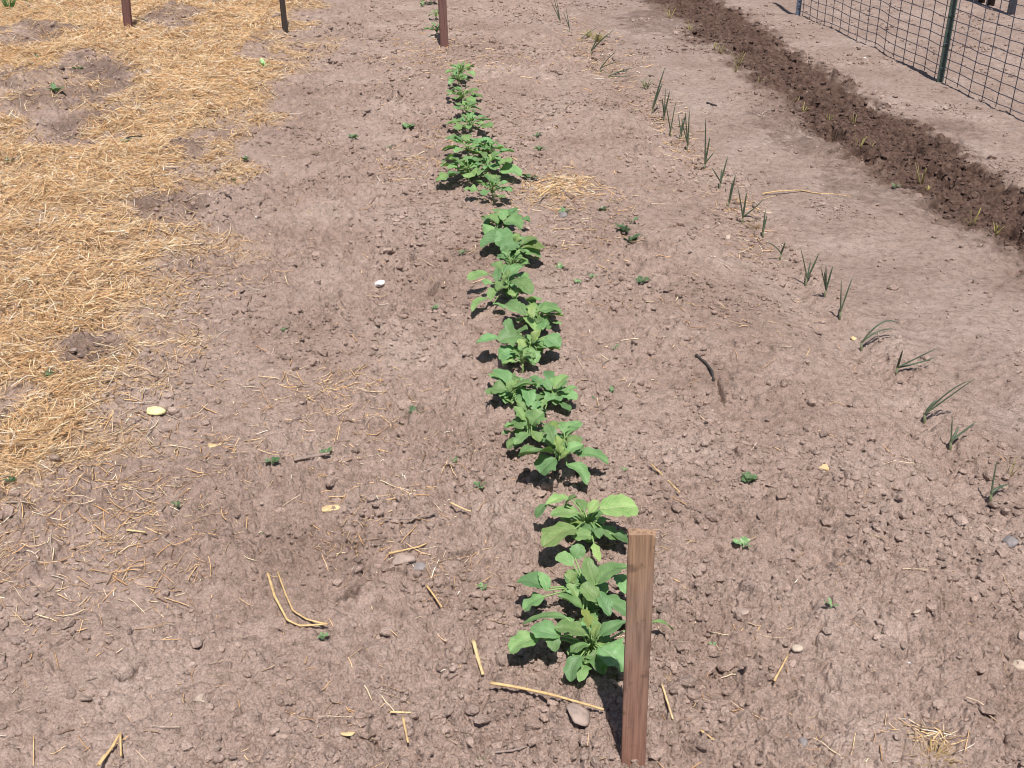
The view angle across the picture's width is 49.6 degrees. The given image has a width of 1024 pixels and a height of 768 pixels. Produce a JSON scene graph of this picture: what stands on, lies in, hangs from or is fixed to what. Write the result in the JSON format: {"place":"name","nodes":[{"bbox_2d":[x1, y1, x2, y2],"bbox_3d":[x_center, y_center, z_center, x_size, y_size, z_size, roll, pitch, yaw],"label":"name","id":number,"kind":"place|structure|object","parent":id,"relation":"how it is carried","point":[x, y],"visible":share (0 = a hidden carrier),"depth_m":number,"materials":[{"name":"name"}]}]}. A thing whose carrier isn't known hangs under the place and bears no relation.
{"place":"outdoors","nodes":[
{"label":"outdoors","id":0,"kind":"place"},
{"bbox_2d":[0,0,1023,767],"bbox_3d":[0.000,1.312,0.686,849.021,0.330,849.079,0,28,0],"label":"ground","id":1,"kind":"structure","parent":0,"point":[934,668],"depth_m":3.07,"materials":[{"name":"soil"}]},
{"bbox_2d":[1,0,16,9],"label":"grass tuft","id":2,"kind":"object","parent":1,"relation":"on","point":[12,4],"visible":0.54,"depth_m":8.79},
{"bbox_2d":[46,82,63,91],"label":"weed seedling","id":3,"kind":"object","parent":1,"relation":"on","point":[53,86],"visible":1,"depth_m":6.11,"materials":[{"name":"green plant"}]},
{"bbox_2d":[97,732,121,765],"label":"straw stalk","id":4,"kind":"object","parent":1,"relation":"on","point":[119,737],"visible":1,"depth_m":1.91,"materials":[{"name":"plant"}]},
{"bbox_2d":[121,0,132,29],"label":"wooden stake","id":5,"kind":"object","parent":1,"relation":"on","point":[126,12],"visible":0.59,"depth_m":7.81,"materials":[{"name":"red wood"}]},
{"bbox_2d":[146,406,166,414],"bbox_3d":[-0.941,0.070,2.937,0.051,0.021,0.048,-10,29,-18],"label":"seed pod","id":6,"kind":"object","parent":1,"relation":"on","point":[154,410],"visible":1,"depth_m":2.92,"materials":[{"name":"plant"}]},
{"bbox_2d":[0,0,346,573],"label":"straw mulch","id":7,"kind":"object","parent":1,"relation":"on","point":[108,16],"visible":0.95,"depth_m":4.75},
{"bbox_2d":[194,693,206,701],"bbox_3d":[-0.567,0.575,2.024,0.027,0.008,0.029,13,30,24],"label":"stone","id":8,"kind":"object","parent":1,"relation":"on","point":[199,697],"visible":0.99,"depth_m":2.02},
{"bbox_2d":[264,457,279,465],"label":"weed seedling","id":9,"kind":"object","parent":1,"relation":"on","point":[275,459],"visible":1,"depth_m":2.73,"materials":[{"name":"green plant"}]},
{"bbox_2d":[279,0,287,32],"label":"wooden stake","id":10,"kind":"object","parent":1,"relation":"on","point":[283,15],"visible":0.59,"depth_m":7.82,"materials":[{"name":"brown wood"}]},
{"bbox_2d":[266,571,327,626],"bbox_3d":[-0.452,0.440,2.243,0.061,0.020,0.206,-21,34,-34],"label":"straw stalk","id":11,"kind":"object","parent":1,"relation":"on","point":[280,606],"visible":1,"depth_m":2.22,"materials":[{"name":"plant"}]},
{"bbox_2d":[293,452,329,461],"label":"twig","id":12,"kind":"object","parent":1,"relation":"on","point":[295,459],"visible":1,"depth_m":2.75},
{"bbox_2d":[317,632,328,639],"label":"weed seedling","id":13,"kind":"object","parent":1,"relation":"on","point":[323,635],"visible":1,"depth_m":2.16,"materials":[{"name":"green plant"}]},
{"bbox_2d":[319,447,331,452],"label":"weed seedling","id":14,"kind":"object","parent":1,"relation":"on","point":[325,450],"visible":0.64,"depth_m":2.81,"materials":[{"name":"green plant"}]},
{"bbox_2d":[322,505,339,511],"bbox_3d":[-0.422,0.286,2.555,0.065,0.011,0.034,-4,28,-8],"label":"dry husk","id":15,"kind":"object","parent":1,"relation":"on","point":[325,508],"visible":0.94,"depth_m":2.55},
{"bbox_2d":[340,731,354,735],"bbox_3d":[-0.289,0.610,1.938,0.030,0.009,0.022,5,28,9],"label":"dry husk","id":16,"kind":"object","parent":1,"relation":"on","point":[348,733],"visible":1,"depth_m":1.93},
{"bbox_2d":[374,280,384,286],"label":"stone","id":17,"kind":"object","parent":1,"relation":"on","point":[379,283],"visible":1,"depth_m":3.75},
{"bbox_2d":[392,553,415,564],"bbox_3d":[-0.232,0.375,2.379,0.053,0.020,0.044,-3,28,-5],"label":"stone","id":18,"kind":"object","parent":1,"relation":"on","point":[400,558],"visible":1,"depth_m":2.37,"materials":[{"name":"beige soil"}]},
{"bbox_2d":[401,716,408,742],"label":"straw stalk","id":19,"kind":"object","parent":1,"relation":"on","point":[404,725],"visible":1,"depth_m":1.93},
{"bbox_2d":[388,543,426,553],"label":"straw stalk","id":20,"kind":"object","parent":1,"relation":"on","point":[406,549],"visible":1,"depth_m":2.40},
{"bbox_2d":[402,123,413,127],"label":"weed seedling","id":21,"kind":"object","parent":1,"relation":"on","point":[406,125],"visible":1,"depth_m":5.57,"materials":[{"name":"green plant"}]},
{"bbox_2d":[383,512,436,519],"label":"twig","id":22,"kind":"object","parent":1,"relation":"on","point":[406,518],"visible":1,"depth_m":2.45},
{"bbox_2d":[411,562,426,570],"bbox_3d":[-0.198,0.390,2.369,0.043,0.024,0.038,-6,28,-12],"label":"stone","id":23,"kind":"object","parent":1,"relation":"on","point":[420,565],"visible":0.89,"depth_m":2.36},
{"bbox_2d":[423,23,438,34],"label":"leafy seedling","id":24,"kind":"object","parent":1,"relation":"on","point":[436,27],"visible":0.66,"depth_m":7.73,"materials":[{"name":"green plant"}]},
{"bbox_2d":[425,585,442,607],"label":"straw stalk","id":25,"kind":"object","parent":1,"relation":"on","point":[430,590],"visible":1,"depth_m":2.28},
{"bbox_2d":[438,0,448,46],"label":"wooden stake","id":26,"kind":"object","parent":1,"relation":"on","point":[442,12],"visible":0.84,"depth_m":7.30,"materials":[{"name":"red wood"}]},
{"bbox_2d":[448,68,468,85],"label":"leafy seedling","id":27,"kind":"object","parent":1,"relation":"on","point":[454,73],"visible":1,"depth_m":6.23,"materials":[{"name":"green plant"}]},
{"bbox_2d":[445,62,474,78],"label":"leafy seedling","id":28,"kind":"object","parent":1,"relation":"on","point":[458,66],"visible":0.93,"depth_m":6.40,"materials":[{"name":"green plant"}]},
{"bbox_2d":[446,86,482,101],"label":"leafy seedling","id":29,"kind":"object","parent":1,"relation":"on","point":[473,96],"visible":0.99,"depth_m":5.93,"materials":[{"name":"green plant"}]},
{"bbox_2d":[453,100,480,117],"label":"leafy seedling","id":30,"kind":"object","parent":1,"relation":"on","point":[467,103],"visible":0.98,"depth_m":5.71,"materials":[{"name":"green plant"}]},
{"bbox_2d":[436,155,500,181],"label":"leafy seedling","id":31,"kind":"object","parent":1,"relation":"on","point":[468,174],"visible":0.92,"depth_m":4.68,"materials":[{"name":"green plant"}]},
{"bbox_2d":[446,112,492,131],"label":"leafy seedling","id":32,"kind":"object","parent":1,"relation":"on","point":[458,126],"visible":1,"depth_m":5.41,"materials":[{"name":"green plant"}]},
{"bbox_2d":[441,134,503,162],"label":"leafy seedling","id":33,"kind":"object","parent":1,"relation":"on","point":[467,139],"visible":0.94,"depth_m":5.02,"materials":[{"name":"green plant"}]},
{"bbox_2d":[471,639,483,674],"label":"straw stalk","id":34,"kind":"object","parent":1,"relation":"on","point":[475,648],"visible":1,"depth_m":2.12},
{"bbox_2d":[464,174,512,199],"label":"leafy seedling","id":35,"kind":"object","parent":1,"relation":"on","point":[473,188],"visible":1,"depth_m":4.45,"materials":[{"name":"green plant"}]},
{"bbox_2d":[459,151,521,175],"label":"leafy seedling","id":36,"kind":"object","parent":1,"relation":"on","point":[507,167],"visible":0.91,"depth_m":4.74,"materials":[{"name":"green plant"}]},
{"bbox_2d":[473,137,513,159],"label":"leafy seedling","id":37,"kind":"object","parent":1,"relation":"on","point":[493,150],"visible":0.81,"depth_m":5.00,"materials":[{"name":"green plant"}]},
{"bbox_2d":[467,260,533,311],"bbox_3d":[-0.037,-0.316,3.559,0.206,0.126,0.267,-2,28,-5],"label":"leafy seedling","id":38,"kind":"object","parent":1,"relation":"on","point":[523,282],"visible":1,"depth_m":3.52,"materials":[{"name":"green plant"}]},
{"bbox_2d":[481,207,529,233],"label":"leafy seedling","id":39,"kind":"object","parent":1,"relation":"on","point":[512,216],"visible":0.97,"depth_m":4.05,"materials":[{"name":"green plant"}]},
{"bbox_2d":[0,12,1021,767],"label":"straw litter","id":40,"kind":"object","parent":1,"relation":"on","point":[572,178],"visible":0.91,"depth_m":2.83,"materials":[{"name":"plant"}]},
{"bbox_2d":[539,182,572,196],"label":"straw stalk","id":41,"kind":"object","parent":40,"relation":"on","point":[551,187],"visible":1,"depth_m":4.60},
{"bbox_2d":[485,369,536,410],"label":"leafy seedling","id":42,"kind":"object","parent":1,"relation":"on","point":[506,384],"visible":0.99,"depth_m":2.95,"materials":[{"name":"green plant"}]},
{"bbox_2d":[495,745,526,753],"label":"twig","id":43,"kind":"object","parent":1,"relation":"on","point":[510,750],"visible":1,"depth_m":1.89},
{"bbox_2d":[0,0,1023,767],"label":"soil clods","id":44,"kind":"object","parent":1,"relation":"on","point":[722,662],"visible":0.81,"depth_m":2.86,"materials":[{"name":"soil"}]},
{"bbox_2d":[480,227,544,260],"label":"leafy seedling","id":45,"kind":"object","parent":1,"relation":"on","point":[505,238],"visible":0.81,"depth_m":3.86,"materials":[{"name":"green plant"}]},
{"bbox_2d":[497,249,529,272],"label":"leafy seedling","id":46,"kind":"object","parent":1,"relation":"on","point":[509,260],"visible":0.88,"depth_m":3.74,"materials":[{"name":"green plant"}]},
{"bbox_2d":[476,318,561,365],"bbox_3d":[0.027,-0.118,3.200,0.215,0.124,0.216,-20,33,-33],"label":"leafy seedling","id":47,"kind":"object","parent":1,"relation":"on","point":[510,334],"visible":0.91,"depth_m":3.17,"materials":[{"name":"green plant"}]},
{"bbox_2d":[503,345,535,372],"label":"leafy seedling","id":48,"kind":"object","parent":1,"relation":"on","point":[520,356],"visible":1,"depth_m":3.11,"materials":[{"name":"green plant"}]},
{"bbox_2d":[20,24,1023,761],"bbox_3d":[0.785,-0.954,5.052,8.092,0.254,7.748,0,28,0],"label":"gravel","id":49,"kind":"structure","parent":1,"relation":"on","point":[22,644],"depth_m":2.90,"materials":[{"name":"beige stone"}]},
{"bbox_2d":[502,399,558,448],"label":"leafy seedling","id":50,"kind":"object","parent":1,"relation":"on","point":[534,417],"visible":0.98,"depth_m":2.76,"materials":[{"name":"green plant"}]},
{"bbox_2d":[504,296,564,329],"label":"leafy seedling","id":51,"kind":"object","parent":1,"relation":"on","point":[533,309],"visible":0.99,"depth_m":3.36,"materials":[{"name":"green plant"}]},
{"bbox_2d":[490,681,603,710],"bbox_3d":[0.062,0.558,1.987,0.216,0.015,0.012,10,29,18],"label":"straw stalk","id":52,"kind":"object","parent":1,"relation":"on","point":[535,691],"visible":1,"depth_m":1.99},
{"bbox_2d":[528,371,577,412],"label":"leafy seedling","id":53,"kind":"object","parent":1,"relation":"on","point":[550,383],"visible":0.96,"depth_m":2.96,"materials":[{"name":"green plant"}]},
{"bbox_2d":[551,0,560,24],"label":"onion seedling","id":54,"kind":"object","parent":1,"relation":"on","point":[558,14],"visible":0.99,"depth_m":8.46,"materials":[{"name":"green plant"}]},
{"bbox_2d":[518,420,608,484],"bbox_3d":[0.144,0.154,2.632,0.188,0.126,0.245,14,31,25],"label":"leafy seedling","id":55,"kind":"object","parent":1,"relation":"on","point":[565,443],"visible":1,"depth_m":2.59,"materials":[{"name":"green plant"}]},
{"bbox_2d":[559,211,567,217],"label":"stone","id":56,"kind":"object","parent":1,"relation":"on","point":[563,214],"visible":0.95,"depth_m":4.40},
{"bbox_2d":[517,544,626,625],"bbox_3d":[0.133,0.410,2.190,0.229,0.137,0.175,17,32,29],"label":"leafy seedling","id":57,"kind":"object","parent":1,"relation":"on","point":[587,581],"visible":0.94,"depth_m":2.18,"materials":[{"name":"green plant"}]},
{"bbox_2d":[567,703,589,726],"bbox_3d":[0.118,0.579,1.943,0.040,0.023,0.051,-7,28,-13],"label":"stone","id":58,"kind":"object","parent":1,"relation":"on","point":[579,714],"visible":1,"depth_m":1.94,"materials":[{"name":"stone"}]},
{"bbox_2d":[534,493,638,560],"bbox_3d":[0.159,0.305,2.389,0.219,0.122,0.213,0,28,0],"label":"leafy seedling","id":59,"kind":"object","parent":1,"relation":"on","point":[585,526],"visible":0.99,"depth_m":2.37,"materials":[{"name":"green plant"}]},
{"bbox_2d":[508,609,673,681],"bbox_3d":[0.152,0.482,2.064,0.320,0.136,0.169,0,28,0],"label":"leafy seedling","id":60,"kind":"object","parent":1,"relation":"on","point":[603,649],"visible":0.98,"depth_m":2.05,"materials":[{"name":"green plant"}]},
{"bbox_2d":[588,33,607,41],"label":"grass tuft","id":61,"kind":"object","parent":1,"relation":"on","point":[598,39],"visible":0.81,"depth_m":7.91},
{"bbox_2d":[591,30,612,54],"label":"onion seedling","id":62,"kind":"object","parent":1,"relation":"on","point":[593,47],"visible":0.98,"depth_m":7.53,"materials":[{"name":"green plant"}]},
{"bbox_2d":[608,67,636,78],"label":"onion seedling","id":63,"kind":"object","parent":1,"relation":"on","point":[618,72],"visible":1,"depth_m":6.78,"materials":[{"name":"green plant"}]},
{"bbox_2d":[616,225,630,233],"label":"weed seedling","id":64,"kind":"object","parent":1,"relation":"on","point":[623,229],"visible":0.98,"depth_m":4.21,"materials":[{"name":"green plant"}]},
{"bbox_2d":[625,233,640,241],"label":"weed seedling","id":65,"kind":"object","parent":1,"relation":"on","point":[635,236],"visible":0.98,"depth_m":4.11,"materials":[{"name":"green plant"}]},
{"bbox_2d":[621,528,655,766],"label":"wooden stake","id":66,"kind":"object","parent":1,"relation":"on","point":[640,580],"visible":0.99,"depth_m":1.74,"materials":[{"name":"brown wood"}]},
{"bbox_2d":[636,276,648,283],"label":"weed seedling","id":67,"kind":"object","parent":1,"relation":"on","point":[640,279],"visible":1,"depth_m":3.81,"materials":[{"name":"green plant"}]},
{"bbox_2d":[652,68,664,112],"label":"onion seedling","id":68,"kind":"object","parent":1,"relation":"on","point":[656,95],"visible":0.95,"depth_m":6.07,"materials":[{"name":"green plant"}]},
{"bbox_2d":[650,463,679,492],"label":"straw stalk","id":69,"kind":"object","parent":1,"relation":"on","point":[653,466],"visible":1,"depth_m":2.68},
{"bbox_2d":[662,88,669,120],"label":"onion seedling","id":70,"kind":"object","parent":1,"relation":"on","point":[664,108],"visible":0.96,"depth_m":5.92,"materials":[{"name":"green plant"}]},
{"bbox_2d":[660,683,673,718],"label":"straw stalk","id":71,"kind":"object","parent":1,"relation":"on","point":[662,686],"visible":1,"depth_m":1.98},
{"bbox_2d":[666,102,675,136],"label":"onion seedling","id":72,"kind":"object","parent":1,"relation":"on","point":[670,128],"visible":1,"depth_m":5.64,"materials":[{"name":"green plant"}]},
{"bbox_2d":[678,114,684,138],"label":"onion seedling","id":73,"kind":"object","parent":1,"relation":"on","point":[681,128],"visible":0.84,"depth_m":5.59,"materials":[{"name":"green plant"}]},
{"bbox_2d":[681,109,689,150],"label":"onion seedling","id":74,"kind":"object","parent":1,"relation":"on","point":[687,137],"visible":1,"depth_m":5.41,"materials":[{"name":"green plant"}]},
{"bbox_2d":[695,354,714,380],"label":"twig","id":75,"kind":"object","parent":1,"relation":"on","point":[705,362],"visible":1,"depth_m":3.23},
{"bbox_2d":[703,118,713,169],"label":"onion seedling","id":76,"kind":"object","parent":1,"relation":"on","point":[705,156],"visible":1,"depth_m":5.11,"materials":[{"name":"green plant"}]},
{"bbox_2d":[712,157,727,187],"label":"onion seedling","id":77,"kind":"object","parent":1,"relation":"on","point":[721,176],"visible":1,"depth_m":4.86,"materials":[{"name":"green plant"}]},
{"bbox_2d":[727,175,735,206],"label":"onion seedling","id":78,"kind":"object","parent":1,"relation":"on","point":[731,191],"visible":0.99,"depth_m":4.63,"materials":[{"name":"green plant"}]},
{"bbox_2d":[732,51,745,66],"bbox_3d":[1.437,-2.074,7.075,0.094,0.116,0.050,15,31,26],"label":"pale sprout","id":79,"kind":"object","parent":1,"relation":"on","point":[740,61],"visible":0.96,"depth_m":7.07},
{"bbox_2d":[731,607,749,614],"bbox_3d":[0.462,0.458,2.242,0.029,0.012,0.039,-18,33,-31],"label":"stone","id":80,"kind":"object","parent":1,"relation":"on","point":[744,611],"visible":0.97,"depth_m":2.24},
{"bbox_2d":[732,536,750,547],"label":"weed seedling","id":81,"kind":"object","parent":1,"relation":"on","point":[744,540],"visible":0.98,"depth_m":2.46,"materials":[{"name":"green plant"}]},
{"bbox_2d":[741,471,756,482],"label":"weed seedling","id":82,"kind":"object","parent":1,"relation":"on","point":[747,475],"visible":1,"depth_m":2.67,"materials":[{"name":"green plant"}]},
{"bbox_2d":[738,189,762,223],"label":"onion seedling","id":83,"kind":"object","parent":1,"relation":"on","point":[743,212],"visible":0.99,"depth_m":4.46,"materials":[{"name":"green plant"}]},
{"bbox_2d":[762,210,766,237],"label":"onion seedling","id":84,"kind":"object","parent":1,"relation":"on","point":[764,224],"visible":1,"depth_m":4.34,"materials":[{"name":"green plant"}]},
{"bbox_2d":[766,242,784,260],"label":"onion seedling","id":85,"kind":"object","parent":1,"relation":"on","point":[781,251],"visible":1,"depth_m":4.14,"materials":[{"name":"green plant"}]},
{"bbox_2d":[773,654,788,681],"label":"straw stalk","id":86,"kind":"object","parent":1,"relation":"on","point":[777,674],"visible":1,"depth_m":2.06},
{"bbox_2d":[792,644,803,651],"bbox_3d":[0.550,0.509,2.135,0.024,0.014,0.017,0,28,0],"label":"stone","id":87,"kind":"object","parent":1,"relation":"on","point":[797,648],"visible":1,"depth_m":2.13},
{"bbox_2d":[798,737,807,746],"bbox_3d":[0.510,0.631,1.947,0.016,0.017,0.022,18,33,31],"label":"stone","id":88,"kind":"object","parent":1,"relation":"on","point":[804,742],"visible":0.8,"depth_m":1.94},
{"bbox_2d":[762,190,850,196],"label":"straw stalk","id":89,"kind":"object","parent":1,"relation":"on","point":[803,190],"visible":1,"depth_m":4.80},
{"bbox_2d":[800,247,818,285],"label":"onion seedling","id":90,"kind":"object","parent":1,"relation":"on","point":[808,273],"visible":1,"depth_m":3.94,"materials":[{"name":"green plant"}]},
{"bbox_2d":[819,464,828,470],"bbox_3d":[0.764,0.204,2.720,0.028,0.014,0.028,5,28,9],"label":"dry husk","id":91,"kind":"object","parent":1,"relation":"on","point":[825,467],"visible":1,"depth_m":2.71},
{"bbox_2d":[821,267,832,296],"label":"onion seedling","id":92,"kind":"object","parent":1,"relation":"on","point":[826,282],"visible":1,"depth_m":3.78,"materials":[{"name":"green plant"}]},
{"bbox_2d":[824,597,838,608],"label":"weed seedling","id":93,"kind":"object","parent":1,"relation":"on","point":[830,602],"visible":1,"depth_m":2.20,"materials":[{"name":"green plant"}]},
{"bbox_2d":[838,277,852,319],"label":"onion seedling","id":94,"kind":"object","parent":1,"relation":"on","point":[841,307],"visible":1,"depth_m":3.63,"materials":[{"name":"green plant"}]},
{"bbox_2d":[860,320,899,350],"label":"onion seedling","id":95,"kind":"object","parent":1,"relation":"on","point":[863,340],"visible":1,"depth_m":3.44,"materials":[{"name":"green plant"}]},
{"bbox_2d":[795,0,1023,114],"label":"wire fence","id":96,"kind":"object","parent":1,"relation":"on","point":[947,40],"visible":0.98,"depth_m":6.67,"materials":[{"name":"metal"}]},
{"bbox_2d":[895,347,938,375],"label":"onion seedling","id":97,"kind":"object","parent":1,"relation":"on","point":[900,366],"visible":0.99,"depth_m":3.25,"materials":[{"name":"green plant"}]},
{"bbox_2d":[915,163,926,184],"bbox_3d":[1.794,-0.919,4.885,0.049,0.093,0.086,7,28,14],"label":"pale sprout","id":98,"kind":"object","parent":1,"relation":"on","point":[923,176],"visible":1,"depth_m":4.88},
{"bbox_2d":[899,727,963,767],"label":"dry tuft","id":99,"kind":"object","parent":1,"relation":"on","point":[938,751],"visible":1,"depth_m":1.91,"materials":[{"name":"beige plant"}]},
{"bbox_2d":[923,378,974,423],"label":"onion seedling","id":100,"kind":"object","parent":1,"relation":"on","point":[930,408],"visible":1,"depth_m":3.00,"materials":[{"name":"green plant"}]},
{"bbox_2d":[948,416,975,450],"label":"onion seedling","id":101,"kind":"object","parent":1,"relation":"on","point":[953,437],"visible":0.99,"depth_m":2.89,"materials":[{"name":"green plant"}]},
{"bbox_2d":[966,208,980,226],"bbox_3d":[1.844,-0.669,4.453,0.063,0.084,0.026,5,28,9],"label":"pale sprout","id":102,"kind":"object","parent":1,"relation":"on","point":[975,219],"visible":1,"depth_m":4.45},
{"bbox_2d":[986,0,994,5],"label":"fence post","id":103,"kind":"object","parent":1,"relation":"on","point":[990,2],"depth_m":9.23,"materials":[{"name":"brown wood"}]},
{"bbox_2d":[993,223,1001,235],"bbox_3d":[1.887,-0.603,4.335,0.031,0.068,0.055,-15,31,-27],"label":"pale sprout","id":104,"kind":"object","parent":1,"relation":"on","point":[996,232],"visible":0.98,"depth_m":4.33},
{"bbox_2d":[988,461,1008,502],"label":"onion seedling","id":105,"kind":"object","parent":1,"relation":"on","point":[992,491],"visible":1,"depth_m":2.69,"materials":[{"name":"green plant"}]},
{"bbox_2d":[1002,535,1018,548],"bbox_3d":[1.147,0.363,2.554,0.042,0.029,0.032,-20,34,-33],"label":"stone","id":106,"kind":"object","parent":1,"relation":"on","point":[1011,542],"visible":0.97,"depth_m":2.54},
{"bbox_2d":[1007,0,1016,14],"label":"fence post","id":107,"kind":"object","parent":1,"relation":"on","point":[1011,9],"depth_m":8.84,"materials":[{"name":"wood"}]},
{"bbox_2d":[1006,456,1019,476],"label":"grass tuft","id":108,"kind":"object","parent":1,"relation":"on","point":[1011,474],"visible":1,"depth_m":2.77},
{"bbox_2d":[1012,660,1023,670],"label":"stone","id":109,"kind":"object","parent":1,"relation":"on","point":[1020,665],"visible":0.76,"depth_m":2.14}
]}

